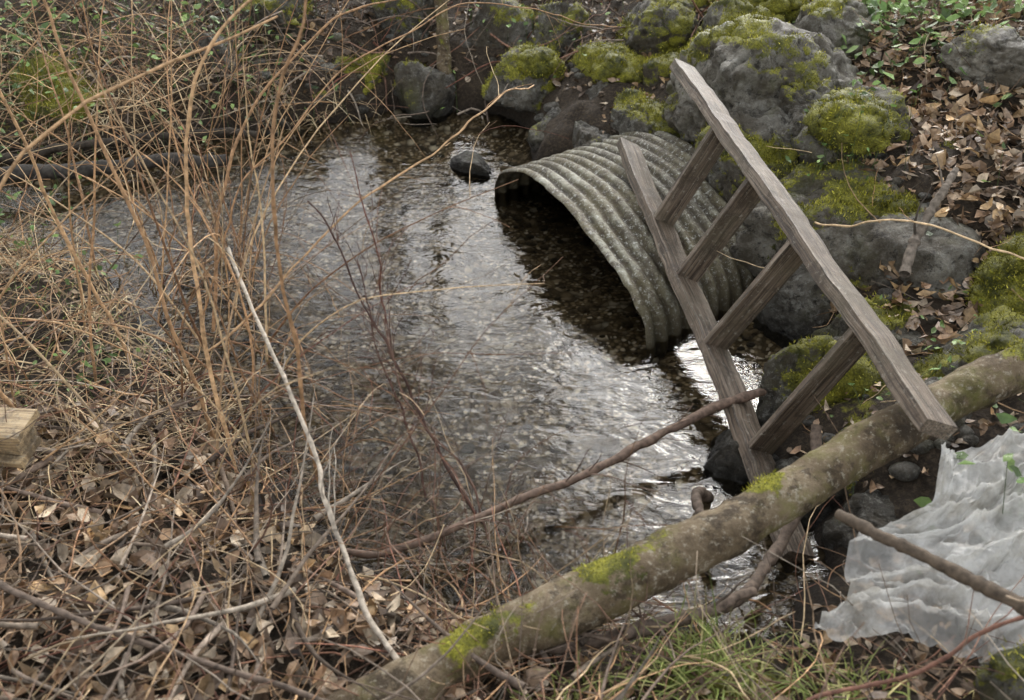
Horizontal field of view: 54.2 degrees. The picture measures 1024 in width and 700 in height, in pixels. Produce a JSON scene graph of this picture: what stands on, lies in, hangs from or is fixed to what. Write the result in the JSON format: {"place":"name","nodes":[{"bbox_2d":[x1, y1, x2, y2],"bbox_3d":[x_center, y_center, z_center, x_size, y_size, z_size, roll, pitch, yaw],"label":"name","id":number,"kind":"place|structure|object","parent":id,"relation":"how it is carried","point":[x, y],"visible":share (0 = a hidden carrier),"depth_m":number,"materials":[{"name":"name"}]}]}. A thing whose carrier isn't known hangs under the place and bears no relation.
{"place":"outdoors","nodes":[
{"label":"outdoors","id":0,"kind":"place"},
{"bbox_2d":[0,0,1023,699],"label":"ground","id":1,"kind":"structure","parent":0,"point":[550,360],"depth_m":4.28,"materials":[{"name":"soil"}]},
{"bbox_2d":[7,51,107,125],"bbox_3d":[-2.664,-1.511,6.040,0.693,0.568,0.681,0,35,0],"label":"mossy rock","id":2,"kind":"object","parent":1,"relation":"on","point":[52,105],"visible":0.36,"depth_m":5.83,"materials":[{"name":"stone"}]},
{"bbox_2d":[0,225,121,323],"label":"ground ivy","id":3,"kind":"object","parent":1,"relation":"on","point":[49,260],"visible":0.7,"depth_m":4.32,"materials":[{"name":"green plant"}]},
{"bbox_2d":[0,153,143,284],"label":"ground ivy","id":4,"kind":"object","parent":1,"relation":"on","point":[52,202],"visible":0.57,"depth_m":4.68,"materials":[{"name":"green plant"}]},
{"bbox_2d":[14,329,169,408],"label":"ground ivy","id":5,"kind":"object","parent":1,"relation":"on","point":[107,360],"visible":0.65,"depth_m":3.82,"materials":[{"name":"green plant"}]},
{"bbox_2d":[0,0,225,227],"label":"ground ivy","id":6,"kind":"object","parent":1,"relation":"on","point":[64,16],"visible":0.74,"depth_m":5.82,"materials":[{"name":"green plant"}]},
{"bbox_2d":[0,245,248,400],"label":"grass tuft","id":7,"kind":"object","parent":1,"relation":"on","point":[78,328],"visible":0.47,"depth_m":4.15,"materials":[{"name":"plant"}]},
{"bbox_2d":[0,126,256,164],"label":"fallen branch","id":8,"kind":"object","parent":1,"relation":"on","point":[44,152],"visible":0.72,"depth_m":5.66,"materials":[{"name":"brown wood"}]},
{"bbox_2d":[0,578,326,699],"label":"fallen branch","id":9,"kind":"object","parent":1,"relation":"on","point":[40,603],"visible":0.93,"depth_m":2.54,"materials":[{"name":"brown wood"}]},
{"bbox_2d":[30,0,362,189],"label":"ground ivy","id":10,"kind":"object","parent":1,"relation":"on","point":[184,14],"visible":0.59,"depth_m":6.10,"materials":[{"name":"green plant"}]},
{"bbox_2d":[0,29,399,530],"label":"dry grass","id":11,"kind":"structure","parent":1,"relation":"on","point":[114,318],"depth_m":4.12,"materials":[{"name":"beige plant"}]},
{"bbox_2d":[0,407,41,468],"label":"wooden block","id":12,"kind":"object","parent":11,"relation":"on","point":[18,450],"depth_m":3.13,"materials":[{"name":"brown wood"}]},
{"bbox_2d":[0,0,408,428],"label":"dry twigs","id":13,"kind":"object","parent":11,"relation":"on","point":[62,260],"visible":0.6,"depth_m":5.53,"materials":[{"name":"brown wood"}]},
{"bbox_2d":[0,0,534,446],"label":"bramble tangle","id":14,"kind":"object","parent":1,"relation":"on","point":[63,304],"visible":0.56,"depth_m":4.46,"materials":[{"name":"brown plant"}]},
{"bbox_2d":[239,0,314,35],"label":"mossy rock","id":15,"kind":"object","parent":1,"relation":"on","point":[286,7],"visible":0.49,"depth_m":6.33,"materials":[{"name":"stone"}]},
{"bbox_2d":[0,0,567,579],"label":"bramble stalks","id":16,"kind":"object","parent":1,"relation":"on","point":[218,250],"visible":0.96,"depth_m":3.62,"materials":[{"name":"brown plant"}]},
{"bbox_2d":[208,46,533,351],"bbox_3d":[-0.419,-0.615,3.847,1.704,0.800,0.256,-30,45,-35],"label":"arching stem","id":17,"kind":"object","parent":16,"relation":"attached to","point":[321,237],"visible":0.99,"depth_m":3.69,"materials":[{"name":"brown plant"}]},
{"bbox_2d":[203,2,617,315],"bbox_3d":[-0.335,-0.912,4.107,2.189,0.972,0.147,-28,43,-33],"label":"arching stem","id":18,"kind":"object","parent":16,"relation":"attached to","point":[243,179],"visible":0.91,"depth_m":3.70,"materials":[{"name":"brown plant"}]},
{"bbox_2d":[226,247,399,659],"bbox_3d":[-0.595,0.274,2.993,0.163,0.514,1.660,-19,39,-25],"label":"fallen branch","id":19,"kind":"object","parent":1,"relation":"on","point":[376,630],"visible":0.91,"depth_m":2.88,"materials":[{"name":"grey wood"}]},
{"bbox_2d":[308,212,436,498],"bbox_3d":[-0.434,-0.011,3.360,0.493,0.895,0.365,16,38,22],"label":"dead twig","id":20,"kind":"object","parent":1,"relation":"on","point":[404,419],"visible":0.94,"depth_m":3.29,"materials":[{"name":"brown wood"}]},
{"bbox_2d":[0,250,754,699],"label":"dry twigs","id":21,"kind":"object","parent":1,"relation":"on","point":[178,544],"visible":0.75,"depth_m":2.85,"materials":[{"name":"brown wood"}]},
{"bbox_2d":[307,196,482,523],"bbox_3d":[-0.443,-0.008,3.454,0.346,0.869,1.088,-25,42,-31],"label":"dead twig","id":22,"kind":"object","parent":1,"relation":"on","point":[419,413],"visible":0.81,"depth_m":3.51,"materials":[{"name":"brown wood"}]},
{"bbox_2d":[87,0,717,159],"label":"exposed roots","id":23,"kind":"object","parent":1,"relation":"on","point":[412,39],"visible":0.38,"depth_m":6.19,"materials":[{"name":"brown plant"}]},
{"bbox_2d":[371,0,446,42],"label":"mossy rock","id":24,"kind":"object","parent":1,"relation":"on","point":[388,9],"visible":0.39,"depth_m":6.42,"materials":[{"name":"stone"}]},
{"bbox_2d":[319,306,500,539],"bbox_3d":[-0.339,0.235,3.255,0.604,0.631,0.463,0,35,0],"label":"dead twig","id":25,"kind":"object","parent":1,"relation":"on","point":[438,441],"visible":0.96,"depth_m":3.26,"materials":[{"name":"brown wood"}]},
{"bbox_2d":[130,321,712,680],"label":"dead twigs","id":26,"kind":"object","parent":1,"relation":"on","point":[396,505],"visible":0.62,"depth_m":3.23,"materials":[{"name":"brown wood"}]},
{"bbox_2d":[325,112,406,323],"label":"dead twig","id":27,"kind":"object","parent":26,"relation":"on","point":[379,276],"visible":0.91,"depth_m":3.57,"materials":[{"name":"brown wood"}]},
{"bbox_2d":[393,58,456,127],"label":"rock","id":28,"kind":"object","parent":1,"relation":"on","point":[411,77],"visible":0.94,"depth_m":6.21,"materials":[{"name":"stone"}]},
{"bbox_2d":[434,0,451,74],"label":"mossy tree stem","id":29,"kind":"object","parent":1,"relation":"on","point":[443,50],"visible":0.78,"depth_m":6.22,"materials":[{"name":"brown plant"}]},
{"bbox_2d":[450,151,494,179],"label":"rock","id":30,"kind":"object","parent":1,"relation":"on","point":[460,163],"visible":0.98,"depth_m":5.60,"materials":[{"name":"stone"}]},
{"bbox_2d":[467,0,536,48],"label":"mossy rock","id":31,"kind":"object","parent":1,"relation":"on","point":[501,19],"visible":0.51,"depth_m":6.33,"materials":[{"name":"stone"}]},
{"bbox_2d":[0,0,1023,699],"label":"leaf litter","id":32,"kind":"object","parent":1,"relation":"on","point":[924,114],"visible":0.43,"depth_m":3.15,"materials":[{"name":"brown plant"}]},
{"bbox_2d":[431,0,610,112],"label":"ground ivy","id":33,"kind":"object","parent":1,"relation":"on","point":[526,23],"visible":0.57,"depth_m":6.25,"materials":[{"name":"green plant"}]},
{"bbox_2d":[527,107,560,152],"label":"rock","id":34,"kind":"object","parent":1,"relation":"on","point":[535,137],"visible":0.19,"depth_m":5.75,"materials":[{"name":"stone"}]},
{"bbox_2d":[529,0,593,57],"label":"mossy rock","id":35,"kind":"object","parent":1,"relation":"on","point":[543,27],"visible":0.45,"depth_m":6.21,"materials":[{"name":"stone"}]},
{"bbox_2d":[506,643,641,699],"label":"grass tuft","id":36,"kind":"object","parent":1,"relation":"on","point":[575,693],"visible":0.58,"depth_m":2.59,"materials":[{"name":"green plant"}]},
{"bbox_2d":[145,7,1023,622],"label":"loose stones","id":37,"kind":"object","parent":1,"relation":"on","point":[905,471],"visible":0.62,"depth_m":4.31,"materials":[{"name":"grey stone"}]},
{"bbox_2d":[572,120,612,148],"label":"rock","id":38,"kind":"object","parent":1,"relation":"on","point":[585,134],"visible":0.15,"depth_m":5.49,"materials":[{"name":"stone"}]},
{"bbox_2d":[585,81,609,99],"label":"rock","id":39,"kind":"object","parent":1,"relation":"on","point":[597,88],"visible":0.15,"depth_m":5.77,"materials":[{"name":"stone"}]},
{"bbox_2d":[567,38,642,83],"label":"mossy rock","id":40,"kind":"object","parent":1,"relation":"on","point":[590,51],"visible":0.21,"depth_m":5.90,"materials":[{"name":"stone"}]},
{"bbox_2d":[588,43,646,82],"bbox_3d":[0.636,-1.648,5.879,0.386,0.280,0.423,0,35,0],"label":"moss cushion","id":41,"kind":"object","parent":40,"relation":"on","point":[607,64],"visible":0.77,"depth_m":5.75,"materials":[{"name":"plant"}]},
{"bbox_2d":[494,130,753,362],"bbox_3d":[0.598,-0.675,4.942,0.926,0.448,1.805,-15,38,-20],"label":"corrugated culvert pipe","id":42,"kind":"object","parent":1,"relation":"on","point":[590,188],"visible":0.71,"depth_m":4.55,"materials":[{"name":"metal"}]},
{"bbox_2d":[610,86,679,137],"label":"mossy rock","id":43,"kind":"object","parent":1,"relation":"on","point":[646,117],"visible":0.4,"depth_m":5.47,"materials":[{"name":"stone"}]},
{"bbox_2d":[274,396,1023,699],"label":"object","id":44,"kind":"object","parent":1,"relation":"on","point":[927,695],"visible":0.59,"depth_m":2.64,"materials":[{"name":"green plant"}]},
{"bbox_2d":[546,572,756,657],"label":"fallen branch","id":45,"kind":"object","parent":1,"relation":"on","point":[730,599],"visible":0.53,"depth_m":2.81,"materials":[{"name":"brown wood"}]},
{"bbox_2d":[615,0,698,56],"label":"mossy rock","id":46,"kind":"object","parent":1,"relation":"on","point":[654,27],"visible":0.5,"depth_m":5.89,"materials":[{"name":"stone"}]},
{"bbox_2d":[639,49,679,86],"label":"mossy rock","id":47,"kind":"object","parent":1,"relation":"on","point":[655,67],"visible":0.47,"depth_m":5.70,"materials":[{"name":"stone"}]},
{"bbox_2d":[661,97,677,130],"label":"mossy rock","id":48,"kind":"object","parent":1,"relation":"on","point":[664,105],"visible":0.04,"depth_m":5.33,"materials":[{"name":"stone"}]},
{"bbox_2d":[666,70,673,94],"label":"mossy rock","id":49,"kind":"object","parent":1,"relation":"on","point":[669,87],"visible":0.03,"depth_m":5.54,"materials":[{"name":"stone"}]},
{"bbox_2d":[326,338,1023,699],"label":"fallen log","id":50,"kind":"object","parent":1,"relation":"on","point":[664,558],"visible":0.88,"depth_m":2.75,"materials":[{"name":"brown wood"}]},
{"bbox_2d":[694,0,712,13],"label":"mossy rock","id":51,"kind":"object","parent":1,"relation":"on","point":[700,4],"visible":0.02,"depth_m":6.13,"materials":[{"name":"stone"}]},
{"bbox_2d":[578,572,838,699],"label":"grass tuft","id":52,"kind":"object","parent":1,"relation":"on","point":[664,663],"visible":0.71,"depth_m":2.67,"materials":[{"name":"green plant"}]},
{"bbox_2d":[618,424,822,640],"bbox_3d":[0.720,0.599,3.041,0.189,0.241,1.103,27,43,33],"label":"fallen branch","id":53,"kind":"object","parent":1,"relation":"on","point":[777,548],"visible":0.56,"depth_m":3.01,"materials":[{"name":"brown wood"}]},
{"bbox_2d":[703,428,778,495],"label":"rock","id":54,"kind":"object","parent":1,"relation":"on","point":[724,471],"visible":0.41,"depth_m":3.54,"materials":[{"name":"stone"}]},
{"bbox_2d":[696,0,786,32],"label":"mossy rock","id":55,"kind":"object","parent":1,"relation":"on","point":[717,12],"visible":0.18,"depth_m":5.60,"materials":[{"name":"stone"}]},
{"bbox_2d":[748,0,809,23],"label":"moss cushion","id":56,"kind":"object","parent":55,"relation":"on","point":[789,10],"visible":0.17,"depth_m":5.64,"materials":[{"name":"plant"}]},
{"bbox_2d":[692,107,799,202],"bbox_3d":[1.231,-0.755,4.859,0.654,0.805,0.658,-27,43,-33],"label":"rock","id":57,"kind":"object","parent":1,"relation":"on","point":[725,176],"visible":0.17,"depth_m":4.68,"materials":[{"name":"stone"}]},
{"bbox_2d":[664,11,858,146],"bbox_3d":[1.332,-1.317,5.184,1.056,0.872,0.916,0,35,0],"label":"rock","id":58,"kind":"object","parent":1,"relation":"on","point":[751,61],"visible":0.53,"depth_m":4.86,"materials":[{"name":"stone"}]},
{"bbox_2d":[791,31,813,55],"bbox_3d":[1.384,-1.491,4.966,0.282,0.188,0.291,0,35,0],"label":"moss cushion","id":59,"kind":"object","parent":58,"relation":"on","point":[806,50],"visible":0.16,"depth_m":4.86,"materials":[{"name":"plant"}]},
{"bbox_2d":[616,58,957,564],"bbox_3d":[0.881,-0.326,3.934,0.415,0.873,2.502,-5,35,-7],"label":"wooden ladder","id":60,"kind":"object","parent":1,"relation":"on","point":[868,331],"visible":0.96,"depth_m":3.70,"materials":[{"name":"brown wood"}]},
{"bbox_2d":[752,256,831,347],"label":"rock","id":61,"kind":"object","parent":1,"relation":"on","point":[799,301],"visible":0.3,"depth_m":4.20,"materials":[{"name":"stone"}]},
{"bbox_2d":[774,456,843,532],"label":"rock","id":62,"kind":"object","parent":1,"relation":"on","point":[831,504],"visible":0.09,"depth_m":3.35,"materials":[{"name":"stone"}]},
{"bbox_2d":[782,171,840,195],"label":"rock","id":63,"kind":"object","parent":1,"relation":"on","point":[804,184],"visible":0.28,"depth_m":4.41,"materials":[{"name":"stone"}]},
{"bbox_2d":[613,0,1023,457],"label":"dry twigs","id":64,"kind":"object","parent":1,"relation":"on","point":[1022,427],"visible":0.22,"depth_m":4.37,"materials":[{"name":"brown wood"}]},
{"bbox_2d":[756,332,884,426],"bbox_3d":[1.151,0.216,3.764,0.622,0.662,0.485,0,35,0],"label":"mossy rock","id":65,"kind":"object","parent":1,"relation":"on","point":[787,370],"visible":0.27,"depth_m":3.62,"materials":[{"name":"stone"}]},
{"bbox_2d":[792,0,871,57],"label":"rock","id":66,"kind":"object","parent":1,"relation":"on","point":[832,20],"visible":0.37,"depth_m":5.27,"materials":[{"name":"stone"}]},
{"bbox_2d":[776,76,913,165],"bbox_3d":[1.483,-0.968,4.902,0.584,0.717,0.898,-24,42,-30],"label":"mossy rock","id":67,"kind":"object","parent":1,"relation":"on","point":[795,99],"visible":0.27,"depth_m":4.66,"materials":[{"name":"stone"}]},
{"bbox_2d":[799,85,898,161],"bbox_3d":[1.492,-1.021,4.467,0.428,0.299,0.445,0,35,0],"label":"moss cushion","id":68,"kind":"object","parent":67,"relation":"on","point":[873,135],"visible":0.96,"depth_m":4.36,"materials":[{"name":"moss"}]},
{"bbox_2d":[722,621,973,699],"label":"grass tuft","id":69,"kind":"object","parent":1,"relation":"on","point":[841,683],"visible":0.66,"depth_m":2.61,"materials":[{"name":"green plant"}]},
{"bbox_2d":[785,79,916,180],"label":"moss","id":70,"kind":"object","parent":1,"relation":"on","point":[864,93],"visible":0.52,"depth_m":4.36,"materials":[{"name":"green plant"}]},
{"bbox_2d":[730,155,985,300],"bbox_3d":[1.726,-0.327,4.501,1.325,0.947,0.989,23,41,29],"label":"rock","id":71,"kind":"object","parent":1,"relation":"on","point":[858,253],"visible":0.42,"depth_m":4.16,"materials":[{"name":"stone"}]},
{"bbox_2d":[814,208,1023,258],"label":"arching stem","id":72,"kind":"object","parent":71,"relation":"on","point":[944,229],"visible":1,"depth_m":3.53,"materials":[{"name":"beige plant"}]},
{"bbox_2d":[899,154,958,277],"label":"fallen branch","id":73,"kind":"object","parent":71,"relation":"on","point":[914,239],"visible":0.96,"depth_m":3.95,"materials":[{"name":"wood"}]},
{"bbox_2d":[822,491,898,559],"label":"rock","id":74,"kind":"object","parent":1,"relation":"on","point":[874,510],"visible":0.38,"depth_m":3.21,"materials":[{"name":"stone"}]},
{"bbox_2d":[810,290,925,355],"bbox_3d":[1.470,0.055,3.998,0.519,0.551,0.531,-13,37,-17],"label":"mossy rock","id":75,"kind":"object","parent":1,"relation":"on","point":[838,326],"visible":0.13,"depth_m":3.91,"materials":[{"name":"stone"}]},
{"bbox_2d":[792,0,996,83],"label":"ground ivy","id":76,"kind":"object","parent":1,"relation":"on","point":[880,11],"visible":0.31,"depth_m":5.28,"materials":[{"name":"green plant"}]},
{"bbox_2d":[826,371,971,497],"bbox_3d":[1.365,0.397,3.522,0.617,0.628,0.516,0,35,0],"label":"rock","id":77,"kind":"object","parent":1,"relation":"on","point":[928,381],"visible":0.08,"depth_m":3.36,"materials":[{"name":"stone"}]},
{"bbox_2d":[812,426,1023,649],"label":"plastic sheet","id":78,"kind":"object","parent":1,"relation":"on","point":[964,508],"visible":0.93,"depth_m":2.76,"materials":[{"name":"white plastic"}]},
{"bbox_2d":[834,509,1023,616],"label":"fallen branch","id":79,"kind":"object","parent":78,"relation":"on","point":[985,587],"visible":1,"depth_m":2.40,"materials":[{"name":"brown wood"}]},
{"bbox_2d":[830,286,1023,493],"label":"dead leaves","id":80,"kind":"object","parent":1,"relation":"on","point":[933,330],"visible":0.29,"depth_m":3.55,"materials":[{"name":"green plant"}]},
{"bbox_2d":[841,0,1023,107],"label":"ground ivy","id":81,"kind":"object","parent":1,"relation":"on","point":[945,14],"visible":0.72,"depth_m":5.02,"materials":[{"name":"green plant"}]},
{"bbox_2d":[869,0,1023,136],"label":"ground ivy","id":82,"kind":"object","parent":1,"relation":"on","point":[1018,8],"visible":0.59,"depth_m":4.83,"materials":[{"name":"green plant"}]},
{"bbox_2d":[940,135,958,148],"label":"rock","id":83,"kind":"object","parent":1,"relation":"on","point":[947,143],"visible":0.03,"depth_m":4.39,"materials":[{"name":"stone"}]},
{"bbox_2d":[926,142,1005,237],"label":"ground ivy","id":84,"kind":"object","parent":1,"relation":"on","point":[928,233],"visible":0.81,"depth_m":4.07,"materials":[{"name":"green plant"}]},
{"bbox_2d":[912,305,1023,378],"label":"rock","id":85,"kind":"object","parent":1,"relation":"on","point":[999,328],"visible":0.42,"depth_m":3.55,"materials":[{"name":"stone"}]},
{"bbox_2d":[914,413,1023,643],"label":"bramble leaves","id":86,"kind":"object","parent":1,"relation":"on","point":[1003,418],"visible":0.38,"depth_m":2.86,"materials":[{"name":"green plant"}]},
{"bbox_2d":[936,21,1023,93],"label":"rock","id":87,"kind":"object","parent":1,"relation":"on","point":[994,54],"visible":0.76,"depth_m":4.67,"materials":[{"name":"stone"}]},
{"bbox_2d":[964,228,1023,315],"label":"mossy rock","id":88,"kind":"object","parent":1,"relation":"on","point":[997,276],"visible":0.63,"depth_m":3.81,"materials":[{"name":"stone"}]},
{"bbox_2d":[1013,232,1023,284],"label":"moss cushion","id":89,"kind":"object","parent":88,"relation":"on","point":[1019,263],"visible":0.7,"depth_m":3.76,"materials":[{"name":"plant"}]},
{"bbox_2d":[964,636,1023,699],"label":"mossy rock","id":90,"kind":"object","parent":1,"relation":"on","point":[1009,684],"visible":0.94,"depth_m":2.44,"materials":[{"name":"stone"}]},
{"bbox_2d":[806,590,1023,699],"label":"fallen branch","id":91,"kind":"object","parent":90,"relation":"on","point":[958,648],"visible":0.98,"depth_m":2.38,"materials":[{"name":"brown wood"}]},
{"label":"creek water","id":92,"kind":"structure","parent":0,"visible":0},
{"bbox_2d":[0,152,228,189],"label":"fallen branch","id":93,"kind":"object","parent":92,"relation":"on","point":[46,171],"visible":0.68,"depth_m":5.43,"materials":[{"name":"brown wood"}]},
{"bbox_2d":[172,32,245,81],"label":"mossy rock","id":94,"kind":"object","parent":92,"relation":"in","point":[219,49],"visible":0.28,"depth_m":6.13,"materials":[{"name":"stone"}]},
{"bbox_2d":[310,90,326,106],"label":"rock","id":95,"kind":"object","parent":92,"relation":"in","point":[321,95],"visible":0.2,"depth_m":6.19,"materials":[{"name":"stone"}]},
{"bbox_2d":[333,53,391,94],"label":"mossy rock","id":96,"kind":"object","parent":92,"relation":"in","point":[381,66],"visible":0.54,"depth_m":6.31,"materials":[{"name":"stone"}]},
{"bbox_2d":[480,41,564,112],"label":"mossy rock","id":97,"kind":"object","parent":92,"relation":"in","point":[505,70],"visible":0.5,"depth_m":5.99,"materials":[{"name":"stone"}]},
{"bbox_2d":[513,41,565,80],"bbox_3d":[0.165,-1.716,5.995,0.335,0.256,0.309,0,35,0],"label":"moss cushion","id":98,"kind":"object","parent":97,"relation":"on","point":[536,62],"visible":0.94,"depth_m":5.91,"materials":[{"name":"plant"}]},
{"bbox_2d":[327,388,766,558],"bbox_3d":[0.300,0.381,3.401,1.907,0.281,0.312,-17,38,-22],"label":"fallen branch","id":99,"kind":"object","parent":92,"relation":"on","point":[623,455],"visible":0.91,"depth_m":3.40,"materials":[{"name":"brown wood"}]},
{"bbox_2d":[691,486,713,514],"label":"fallen branch","id":100,"kind":"object","parent":92,"relation":"on","point":[699,494],"visible":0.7,"depth_m":3.33,"materials":[{"name":"brown wood"}]}
]}

